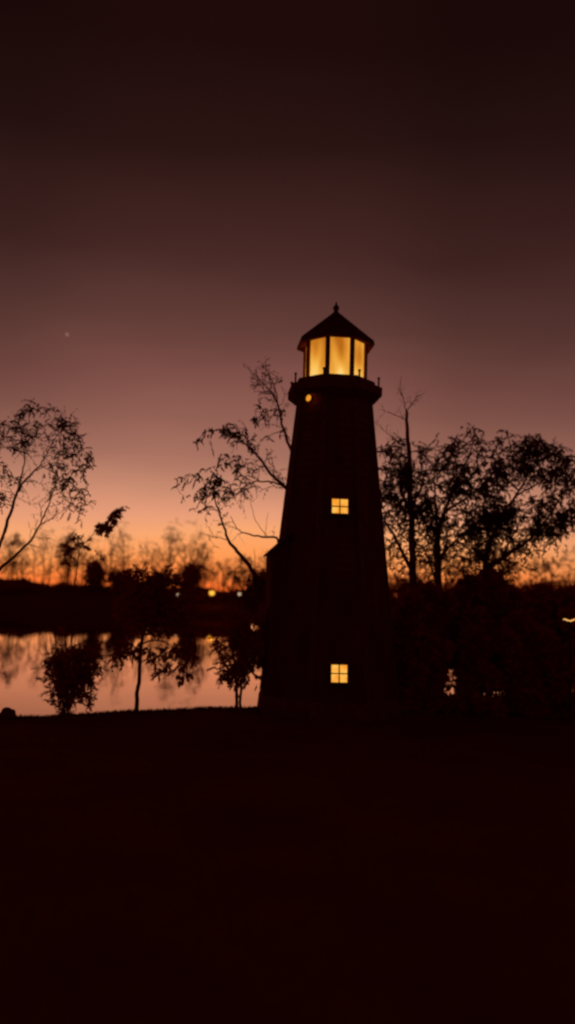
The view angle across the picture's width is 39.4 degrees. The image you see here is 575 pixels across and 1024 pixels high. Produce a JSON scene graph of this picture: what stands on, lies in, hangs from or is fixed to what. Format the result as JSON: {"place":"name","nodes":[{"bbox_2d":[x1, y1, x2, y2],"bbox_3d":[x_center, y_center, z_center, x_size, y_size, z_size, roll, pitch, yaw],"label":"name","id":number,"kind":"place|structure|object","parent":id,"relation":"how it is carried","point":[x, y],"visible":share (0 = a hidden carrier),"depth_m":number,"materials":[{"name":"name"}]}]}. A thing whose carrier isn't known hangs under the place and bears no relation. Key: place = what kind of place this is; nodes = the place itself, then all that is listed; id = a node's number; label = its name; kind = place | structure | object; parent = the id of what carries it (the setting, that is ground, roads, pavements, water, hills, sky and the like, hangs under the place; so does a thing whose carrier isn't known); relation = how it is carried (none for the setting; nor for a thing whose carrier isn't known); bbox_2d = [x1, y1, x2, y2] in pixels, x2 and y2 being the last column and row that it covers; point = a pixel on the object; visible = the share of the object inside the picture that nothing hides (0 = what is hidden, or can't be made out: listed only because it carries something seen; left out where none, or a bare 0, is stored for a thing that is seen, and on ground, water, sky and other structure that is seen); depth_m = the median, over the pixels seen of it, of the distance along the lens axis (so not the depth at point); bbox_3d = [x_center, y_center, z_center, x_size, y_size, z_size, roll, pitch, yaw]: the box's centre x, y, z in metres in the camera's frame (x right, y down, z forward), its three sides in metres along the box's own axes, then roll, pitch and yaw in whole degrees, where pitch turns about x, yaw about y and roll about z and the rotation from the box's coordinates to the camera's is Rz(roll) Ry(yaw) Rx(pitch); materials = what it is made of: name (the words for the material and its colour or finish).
{"place":"outdoors","nodes":[
{"label":"outdoors","id":0,"kind":"place"},
{"bbox_2d":[238,561,249,588],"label":"distant tree","id":1,"kind":"object","parent":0,"point":[243,580],"visible":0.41,"depth_m":121.44,"materials":[{"name":"brown plant"}]},
{"bbox_2d":[0,611,500,716],"bbox_3d":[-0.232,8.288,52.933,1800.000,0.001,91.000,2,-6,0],"label":"lake water","id":2,"kind":"structure","parent":0,"point":[22,643],"depth_m":29.45,"materials":[{"name":"liquid"}]},
{"bbox_2d":[258,556,265,570],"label":"distant tree","id":3,"kind":"object","parent":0,"point":[259,558],"visible":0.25,"depth_m":121.05,"materials":[{"name":"brown plant"}]},
{"bbox_2d":[0,590,574,1023],"bbox_3d":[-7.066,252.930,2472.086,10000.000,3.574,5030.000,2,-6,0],"label":"ground","id":4,"kind":"structure","parent":0,"point":[315,962],"depth_m":4.85,"materials":[{"name":"black plant"}]},
{"bbox_2d":[0,580,9,590],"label":"distant bush","id":5,"kind":"object","parent":4,"relation":"on","point":[2,584],"visible":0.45,"depth_m":105.26,"materials":[{"name":"black plant"}]},
{"bbox_2d":[0,707,15,718],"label":"boulder","id":6,"kind":"object","parent":4,"relation":"on","point":[7,712],"visible":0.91,"depth_m":13.62,"materials":[{"name":"black stone"}]},
{"bbox_2d":[0,545,19,579],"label":"distant tree","id":7,"kind":"object","parent":4,"relation":"on","point":[7,565],"visible":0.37,"depth_m":118.72,"materials":[{"name":"brown plant"}]},
{"bbox_2d":[0,532,30,583],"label":"distant tree","id":8,"kind":"object","parent":4,"relation":"on","point":[13,544],"visible":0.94,"depth_m":104.87,"materials":[{"name":"brown plant"}]},
{"bbox_2d":[4,543,31,582],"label":"distant tree","id":9,"kind":"object","parent":4,"relation":"on","point":[20,562],"visible":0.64,"depth_m":106.94,"materials":[{"name":"brown plant"}]},
{"bbox_2d":[0,552,35,577],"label":"distant tree","id":10,"kind":"object","parent":4,"relation":"on","point":[26,562],"visible":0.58,"depth_m":114.09,"materials":[{"name":"brown plant"}]},
{"bbox_2d":[7,577,30,584],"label":"distant bush","id":11,"kind":"object","parent":4,"relation":"on","point":[21,580],"visible":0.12,"depth_m":106.16,"materials":[{"name":"black plant"}]},
{"bbox_2d":[15,578,40,589],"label":"distant bush","id":12,"kind":"object","parent":4,"relation":"on","point":[29,583],"visible":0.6,"depth_m":105.25,"materials":[{"name":"black plant"}]},
{"bbox_2d":[20,541,48,581],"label":"distant tree","id":13,"kind":"object","parent":4,"relation":"on","point":[34,555],"visible":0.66,"depth_m":120.90,"materials":[{"name":"brown plant"}]},
{"bbox_2d":[28,531,56,583],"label":"distant tree","id":14,"kind":"object","parent":4,"relation":"on","point":[40,562],"visible":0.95,"depth_m":108.01,"materials":[{"name":"brown plant"}]},
{"bbox_2d":[36,582,54,586],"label":"distant bush","id":15,"kind":"object","parent":4,"relation":"on","point":[45,584],"visible":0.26,"depth_m":106.39,"materials":[{"name":"black plant"}]},
{"bbox_2d":[0,398,96,570],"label":"airy tree","id":16,"kind":"object","parent":4,"relation":"on","point":[61,426],"visible":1,"depth_m":16.68,"materials":[{"name":"black plant"}]},
{"bbox_2d":[42,528,58,584],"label":"distant tree","id":17,"kind":"object","parent":4,"relation":"on","point":[45,536],"visible":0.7,"depth_m":120.70,"materials":[{"name":"brown plant"}]},
{"bbox_2d":[50,542,74,580],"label":"distant tree","id":18,"kind":"object","parent":4,"relation":"on","point":[58,567],"visible":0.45,"depth_m":109.90,"materials":[{"name":"brown plant"}]},
{"bbox_2d":[54,527,73,576],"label":"distant tree","id":19,"kind":"object","parent":4,"relation":"on","point":[63,543],"visible":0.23,"depth_m":117.39,"materials":[{"name":"brown plant"}]},
{"bbox_2d":[48,581,84,591],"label":"distant bush","id":20,"kind":"object","parent":4,"relation":"on","point":[61,586],"visible":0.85,"depth_m":102.29,"materials":[{"name":"black plant"}]},
{"bbox_2d":[52,529,87,583],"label":"distant tree","id":21,"kind":"object","parent":4,"relation":"on","point":[68,537],"visible":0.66,"depth_m":105.79,"materials":[{"name":"brown plant"}]},
{"bbox_2d":[64,585,84,590],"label":"distant bush","id":22,"kind":"object","parent":4,"relation":"on","point":[80,586],"visible":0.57,"depth_m":102.91,"materials":[{"name":"black plant"}]},
{"bbox_2d":[62,534,92,583],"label":"distant tree","id":23,"kind":"object","parent":4,"relation":"on","point":[78,561],"visible":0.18,"depth_m":121.34,"materials":[{"name":"brown plant"}]},
{"bbox_2d":[31,506,129,714],"bbox_3d":[-3.843,2.061,14.852,1.659,4.452,1.293,2,-6,0],"label":"tall shrub","id":24,"kind":"object","parent":4,"relation":"on","point":[72,674],"visible":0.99,"depth_m":14.66,"materials":[{"name":"black plant"}]},
{"bbox_2d":[71,544,92,584],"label":"distant tree","id":25,"kind":"object","parent":4,"relation":"on","point":[81,581],"visible":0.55,"depth_m":108.23,"materials":[{"name":"brown plant"}]},
{"bbox_2d":[72,551,100,583],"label":"distant tree","id":26,"kind":"object","parent":4,"relation":"on","point":[85,563],"visible":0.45,"depth_m":115.36,"materials":[{"name":"brown plant"}]},
{"bbox_2d":[80,583,96,589],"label":"distant bush","id":27,"kind":"object","parent":4,"relation":"on","point":[86,587],"visible":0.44,"depth_m":104.86,"materials":[{"name":"black plant"}]},
{"bbox_2d":[81,556,107,590],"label":"distant bush","id":28,"kind":"object","parent":4,"relation":"on","point":[97,580],"visible":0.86,"depth_m":103.20,"materials":[{"name":"black plant"}]},
{"bbox_2d":[85,539,111,570],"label":"distant tree","id":29,"kind":"object","parent":4,"relation":"on","point":[105,566],"visible":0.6,"depth_m":108.18,"materials":[{"name":"brown plant"}]},
{"bbox_2d":[96,531,122,571],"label":"distant tree","id":30,"kind":"object","parent":4,"relation":"on","point":[112,554],"visible":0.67,"depth_m":115.33,"materials":[{"name":"brown plant"}]},
{"bbox_2d":[97,536,125,576],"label":"distant tree","id":31,"kind":"object","parent":4,"relation":"on","point":[108,552],"visible":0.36,"depth_m":116.16,"materials":[{"name":"brown plant"}]},
{"bbox_2d":[106,565,136,588],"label":"distant bush","id":32,"kind":"object","parent":4,"relation":"on","point":[113,578],"visible":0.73,"depth_m":102.64,"materials":[{"name":"black plant"}]},
{"bbox_2d":[112,539,132,570],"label":"distant tree","id":33,"kind":"object","parent":4,"relation":"on","point":[121,561],"visible":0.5,"depth_m":119.26,"materials":[{"name":"brown plant"}]},
{"bbox_2d":[110,520,138,569],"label":"distant tree","id":34,"kind":"object","parent":4,"relation":"on","point":[122,550],"visible":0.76,"depth_m":107.31,"materials":[{"name":"brown plant"}]},
{"bbox_2d":[116,534,140,576],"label":"distant tree","id":35,"kind":"object","parent":4,"relation":"on","point":[127,553],"visible":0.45,"depth_m":113.22,"materials":[{"name":"brown plant"}]},
{"bbox_2d":[136,540,155,580],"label":"distant tree","id":36,"kind":"object","parent":4,"relation":"on","point":[142,561],"visible":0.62,"depth_m":110.94,"materials":[{"name":"brown plant"}]},
{"bbox_2d":[107,561,203,709],"bbox_3d":[-2.539,2.476,15.392,1.791,3.130,1.589,2,-6,0],"label":"young tree","id":37,"kind":"object","parent":4,"relation":"on","point":[152,597],"visible":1,"depth_m":15.25,"materials":[{"name":"black plant"}]},
{"bbox_2d":[148,543,162,572],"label":"distant tree","id":38,"kind":"object","parent":4,"relation":"on","point":[157,561],"visible":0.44,"depth_m":120.71,"materials":[{"name":"brown plant"}]},
{"bbox_2d":[142,542,173,581],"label":"distant tree","id":39,"kind":"object","parent":4,"relation":"on","point":[155,557],"visible":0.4,"depth_m":119.25,"materials":[{"name":"brown plant"}]},
{"bbox_2d":[151,540,174,577],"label":"distant tree","id":40,"kind":"object","parent":4,"relation":"on","point":[166,554],"visible":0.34,"depth_m":111.55,"materials":[{"name":"brown plant"}]},
{"bbox_2d":[152,532,191,587],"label":"distant tree","id":41,"kind":"object","parent":4,"relation":"on","point":[164,564],"visible":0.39,"depth_m":112.52,"materials":[{"name":"brown plant"}]},
{"bbox_2d":[159,518,185,585],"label":"distant tree","id":42,"kind":"object","parent":4,"relation":"on","point":[168,548],"visible":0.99,"depth_m":107.22,"materials":[{"name":"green plant"}]},
{"bbox_2d":[169,539,202,572],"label":"distant tree","id":43,"kind":"object","parent":4,"relation":"on","point":[181,556],"visible":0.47,"depth_m":114.05,"materials":[{"name":"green plant"}]},
{"bbox_2d":[175,520,206,565],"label":"distant tree","id":44,"kind":"object","parent":4,"relation":"on","point":[185,549],"visible":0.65,"depth_m":114.55,"materials":[{"name":"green plant"}]},
{"bbox_2d":[177,559,207,595],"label":"distant bush","id":45,"kind":"object","parent":4,"relation":"on","point":[195,577],"visible":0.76,"depth_m":102.84,"materials":[{"name":"black plant"}]},
{"bbox_2d":[189,588,208,593],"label":"distant bush","id":46,"kind":"object","parent":4,"relation":"on","point":[204,590],"visible":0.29,"depth_m":103.56,"materials":[{"name":"black plant"}]},
{"bbox_2d":[189,531,210,584],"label":"distant tree","id":47,"kind":"object","parent":4,"relation":"on","point":[199,536],"visible":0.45,"depth_m":110.15,"materials":[{"name":"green plant"}]},
{"bbox_2d":[192,542,214,588],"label":"distant tree","id":48,"kind":"object","parent":4,"relation":"on","point":[206,557],"visible":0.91,"depth_m":105.78,"materials":[{"name":"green plant"}]},
{"bbox_2d":[193,591,223,601],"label":"distant bush","id":49,"kind":"object","parent":4,"relation":"on","point":[206,595],"visible":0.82,"depth_m":100.04,"materials":[{"name":"black plant"}]},
{"bbox_2d":[199,559,218,585],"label":"distant tree","id":50,"kind":"object","parent":4,"relation":"on","point":[209,574],"visible":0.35,"depth_m":114.13,"materials":[{"name":"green plant"}]},
{"bbox_2d":[199,586,218,591],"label":"distant bush","id":51,"kind":"object","parent":4,"relation":"on","point":[209,588],"visible":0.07,"depth_m":104.94,"materials":[{"name":"black plant"}]},
{"bbox_2d":[209,589,214,607],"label":"street lamp","id":52,"kind":"object","parent":4,"relation":"on","point":[211,592],"visible":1,"depth_m":96.81,"materials":[{"name":"metal"}]},
{"bbox_2d":[203,590,229,597],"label":"distant bush","id":53,"kind":"object","parent":4,"relation":"on","point":[222,593],"visible":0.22,"depth_m":102.05,"materials":[{"name":"black plant"}]},
{"bbox_2d":[206,563,227,589],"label":"distant tree","id":54,"kind":"object","parent":4,"relation":"on","point":[217,576],"visible":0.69,"depth_m":112.39,"materials":[{"name":"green plant"}]},
{"bbox_2d":[204,591,236,596],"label":"distant bush","id":55,"kind":"object","parent":4,"relation":"on","point":[227,594],"visible":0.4,"depth_m":102.13,"materials":[{"name":"brown plant"}]},
{"bbox_2d":[210,559,231,590],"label":"distant tree","id":56,"kind":"object","parent":4,"relation":"on","point":[219,567],"visible":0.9,"depth_m":108.56,"materials":[{"name":"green plant"}]},
{"bbox_2d":[189,469,265,612],"bbox_3d":[-1.086,1.739,17.241,2.173,5.273,0.981,2,-6,0],"label":"leaning tree","id":57,"kind":"object","parent":4,"relation":"on","point":[257,580],"visible":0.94,"depth_m":17.28,"materials":[{"name":"black plant"}]},
{"bbox_2d":[216,590,245,596],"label":"distant bush","id":58,"kind":"object","parent":4,"relation":"on","point":[236,594],"visible":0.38,"depth_m":103.32,"materials":[{"name":"brown plant"}]},
{"bbox_2d":[171,356,292,542],"bbox_3d":[-0.858,0.200,18.138,3.544,7.824,1.519,2,-6,0],"label":"spreading tree","id":59,"kind":"object","parent":4,"relation":"on","point":[234,435],"visible":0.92,"depth_m":18.17,"materials":[{"name":"black plant"}]},
{"bbox_2d":[217,557,249,590],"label":"distant tree","id":60,"kind":"object","parent":4,"relation":"on","point":[230,587],"visible":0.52,"depth_m":114.44,"materials":[{"name":"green plant"}]},
{"bbox_2d":[228,585,245,594],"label":"distant bush","id":61,"kind":"object","parent":4,"relation":"on","point":[239,590],"visible":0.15,"depth_m":105.30,"materials":[{"name":"brown plant"}]},
{"bbox_2d":[206,603,268,710],"bbox_3d":[-0.750,2.800,15.464,1.671,2.153,1.204,2,-6,0],"label":"twin stem tree","id":62,"kind":"object","parent":4,"relation":"on","point":[240,669],"visible":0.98,"depth_m":15.39,"materials":[{"name":"black plant"}]},
{"bbox_2d":[228,558,246,588],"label":"distant tree","id":63,"kind":"object","parent":4,"relation":"on","point":[234,570],"visible":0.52,"depth_m":115.22,"materials":[{"name":"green plant"}]},
{"bbox_2d":[225,553,257,595],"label":"distant tree","id":64,"kind":"object","parent":4,"relation":"on","point":[237,579],"visible":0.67,"depth_m":105.51,"materials":[{"name":"brown plant"}]},
{"bbox_2d":[249,706,258,712],"bbox_3d":[-0.637,3.771,15.297,0.193,0.142,0.177,2,-6,0],"label":"boulder","id":65,"kind":"object","parent":4,"relation":"on","point":[254,709],"visible":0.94,"depth_m":15.24,"materials":[{"name":"black stone"}]},
{"bbox_2d":[246,565,265,599],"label":"distant bush","id":66,"kind":"object","parent":4,"relation":"on","point":[262,570],"visible":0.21,"depth_m":102.90,"materials":[{"name":"black plant"}]},
{"bbox_2d":[257,302,400,721],"bbox_3d":[0.883,-0.026,16.087,2.848,8.653,2.848,2,-6,0],"label":"lighthouse","id":67,"kind":"object","parent":4,"relation":"on","point":[328,649],"visible":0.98,"depth_m":15.20,"materials":[{"name":"paint"}]},
{"bbox_2d":[327,662,351,684],"bbox_3d":[0.938,2.925,14.529,0.448,0.413,0.152,2,-6,-6],"label":"window","id":68,"kind":"structure","parent":67,"relation":"in","point":[337,671],"depth_m":14.54,"materials":[{"name":"yellow glass"}]},
{"bbox_2d":[328,496,352,516],"bbox_3d":[0.990,-0.106,15.135,0.460,0.388,0.150,2,-6,-6],"label":"window","id":69,"kind":"structure","parent":67,"relation":"in","point":[339,506],"depth_m":15.15,"materials":[{"name":"yellow glass"}]},
{"bbox_2d":[389,582,397,597],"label":"distant bush","id":70,"kind":"object","parent":4,"relation":"on","point":[392,591],"visible":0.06,"depth_m":101.65,"materials":[{"name":"black plant"}]},
{"bbox_2d":[386,552,408,586],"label":"distant tree","id":71,"kind":"object","parent":4,"relation":"on","point":[407,572],"visible":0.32,"depth_m":112.02,"materials":[{"name":"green plant"}]},
{"bbox_2d":[389,575,408,598],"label":"distant bush","id":72,"kind":"object","parent":4,"relation":"on","point":[395,588],"visible":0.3,"depth_m":105.44,"materials":[{"name":"black plant"}]},
{"bbox_2d":[391,576,420,600],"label":"distant bush","id":73,"kind":"object","parent":4,"relation":"on","point":[400,590],"visible":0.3,"depth_m":104.93,"materials":[{"name":"black plant"}]},
{"bbox_2d":[374,376,449,590],"bbox_3d":[2.590,0.651,17.475,1.784,7.244,1.449,2,-6,0],"label":"bare topped tree","id":74,"kind":"object","parent":4,"relation":"on","point":[411,509],"visible":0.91,"depth_m":17.30,"materials":[{"name":"black plant"}]},
{"bbox_2d":[395,573,432,592],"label":"distant bush","id":75,"kind":"object","parent":4,"relation":"on","point":[402,584],"visible":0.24,"depth_m":104.57,"materials":[{"name":"brown plant"}]},
{"bbox_2d":[416,562,429,579],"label":"distant tree","id":76,"kind":"object","parent":4,"relation":"on","point":[417,570],"visible":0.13,"depth_m":114.61,"materials":[{"name":"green plant"}]},
{"bbox_2d":[415,624,456,713],"bbox_3d":[2.908,3.274,16.543,1.148,1.939,1.019,2,-6,0],"label":"thicket shrub","id":77,"kind":"object","parent":4,"relation":"on","point":[435,682],"visible":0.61,"depth_m":16.26,"materials":[{"name":"black plant"}]},
{"bbox_2d":[423,590,460,698],"bbox_3d":[3.049,2.927,16.975,1.191,2.610,1.326,-3,-8,41],"label":"thicket shrub","id":78,"kind":"object","parent":4,"relation":"on","point":[448,604],"visible":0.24,"depth_m":16.84,"materials":[{"name":"black plant"}]},
{"bbox_2d":[431,551,460,587],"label":"distant tree","id":79,"kind":"object","parent":4,"relation":"on","point":[444,582],"visible":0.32,"depth_m":110.56,"materials":[{"name":"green plant"}]},
{"bbox_2d":[446,642,454,691],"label":"thicket shrub","id":80,"kind":"object","parent":4,"relation":"on","point":[448,677],"visible":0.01,"depth_m":17.92,"materials":[{"name":"black plant"}]},
{"bbox_2d":[446,562,469,585],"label":"distant tree","id":81,"kind":"object","parent":4,"relation":"on","point":[455,571],"visible":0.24,"depth_m":116.13,"materials":[{"name":"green plant"}]},
{"bbox_2d":[406,424,525,598],"bbox_3d":[3.946,1.184,17.698,2.758,6.473,2.048,2,-6,0],"label":"round topped tree","id":82,"kind":"object","parent":4,"relation":"on","point":[473,526],"visible":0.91,"depth_m":17.54,"materials":[{"name":"black plant"}]},
{"bbox_2d":[445,572,495,709],"bbox_3d":[3.771,2.766,17.264,1.487,3.015,1.320,5,-7,-29],"label":"thicket shrub","id":83,"kind":"object","parent":4,"relation":"on","point":[470,614],"visible":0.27,"depth_m":17.17,"materials":[{"name":"black plant"}]},
{"bbox_2d":[442,624,510,717],"bbox_3d":[3.782,3.303,16.447,1.171,2.054,1.402,7,-8,-43],"label":"thicket shrub","id":84,"kind":"object","parent":4,"relation":"on","point":[473,669],"visible":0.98,"depth_m":16.31,"materials":[{"name":"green plant"}]},
{"bbox_2d":[470,568,520,697],"bbox_3d":[4.498,2.805,17.477,1.448,3.193,1.286,3,-6,-17],"label":"thicket shrub","id":85,"kind":"object","parent":4,"relation":"on","point":[496,603],"visible":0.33,"depth_m":17.23,"materials":[{"name":"black plant"}]},
{"bbox_2d":[496,549,521,579],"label":"distant tree","id":86,"kind":"object","parent":4,"relation":"on","point":[510,565],"visible":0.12,"depth_m":119.15,"materials":[{"name":"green plant"}]},
{"bbox_2d":[479,622,550,717],"bbox_3d":[4.650,3.329,16.696,1.656,2.088,1.225,2,-6,0],"label":"thicket shrub","id":87,"kind":"object","parent":4,"relation":"on","point":[509,646],"visible":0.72,"depth_m":16.41,"materials":[{"name":"black plant"}]},
{"bbox_2d":[463,433,574,694],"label":"wide leaning tree","id":88,"kind":"object","parent":4,"relation":"on","point":[534,451],"visible":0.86,"depth_m":18.02,"materials":[{"name":"black plant"}]},
{"bbox_2d":[509,557,530,587],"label":"distant tree","id":89,"kind":"object","parent":4,"relation":"on","point":[517,573],"visible":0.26,"depth_m":116.17,"materials":[{"name":"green plant"}]},
{"bbox_2d":[509,579,531,593],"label":"distant bush","id":90,"kind":"object","parent":4,"relation":"on","point":[526,587],"visible":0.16,"depth_m":103.16,"materials":[{"name":"brown plant"}]},
{"bbox_2d":[500,582,558,711],"bbox_3d":[5.114,2.930,16.990,1.432,2.944,1.337,2,-6,0],"label":"thicket shrub","id":91,"kind":"object","parent":4,"relation":"on","point":[537,605],"visible":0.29,"depth_m":16.85,"materials":[{"name":"black plant"}]},
{"bbox_2d":[523,554,551,584],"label":"distant tree","id":92,"kind":"object","parent":4,"relation":"on","point":[540,567],"visible":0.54,"depth_m":115.40,"materials":[{"name":"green plant"}]},
{"bbox_2d":[521,580,559,589],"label":"distant bush","id":93,"kind":"object","parent":4,"relation":"on","point":[547,581],"visible":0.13,"depth_m":105.07,"materials":[{"name":"brown plant"}]},
{"bbox_2d":[522,575,559,588],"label":"distant bush","id":94,"kind":"object","parent":4,"relation":"on","point":[536,584],"visible":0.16,"depth_m":104.31,"materials":[{"name":"brown plant"}]},
{"bbox_2d":[535,556,563,586],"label":"distant tree","id":95,"kind":"object","parent":4,"relation":"on","point":[552,574],"visible":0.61,"depth_m":111.26,"materials":[{"name":"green plant"}]},
{"bbox_2d":[553,584,564,590],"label":"distant bush","id":96,"kind":"object","parent":4,"relation":"on","point":[561,586],"visible":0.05,"depth_m":101.67,"materials":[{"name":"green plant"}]},
{"bbox_2d":[553,582,574,643],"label":"thicket shrub","id":97,"kind":"object","parent":4,"relation":"on","point":[564,602],"visible":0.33,"depth_m":16.73,"materials":[{"name":"black plant"}]},
{"bbox_2d":[556,545,574,586],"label":"distant tree","id":98,"kind":"object","parent":4,"relation":"on","point":[564,580],"visible":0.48,"depth_m":118.48,"materials":[{"name":"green plant"}]},
{"bbox_2d":[562,559,574,582],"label":"distant tree","id":99,"kind":"object","parent":4,"relation":"on","point":[570,570],"visible":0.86,"depth_m":118.96,"materials":[{"name":"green plant"}]},
{"bbox_2d":[563,619,574,721],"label":"street lamp","id":100,"kind":"object","parent":4,"relation":"on","point":[569,661],"visible":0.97,"depth_m":15.98,"materials":[{"name":"metal"}]},
{"bbox_2d":[563,580,574,587],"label":"distant bush","id":101,"kind":"object","parent":4,"relation":"on","point":[566,584],"visible":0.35,"depth_m":103.05,"materials":[{"name":"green plant"}]},
{"bbox_2d":[0,0,574,596],"label":"sky","id":102,"kind":"structure","parent":0,"point":[189,189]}
]}

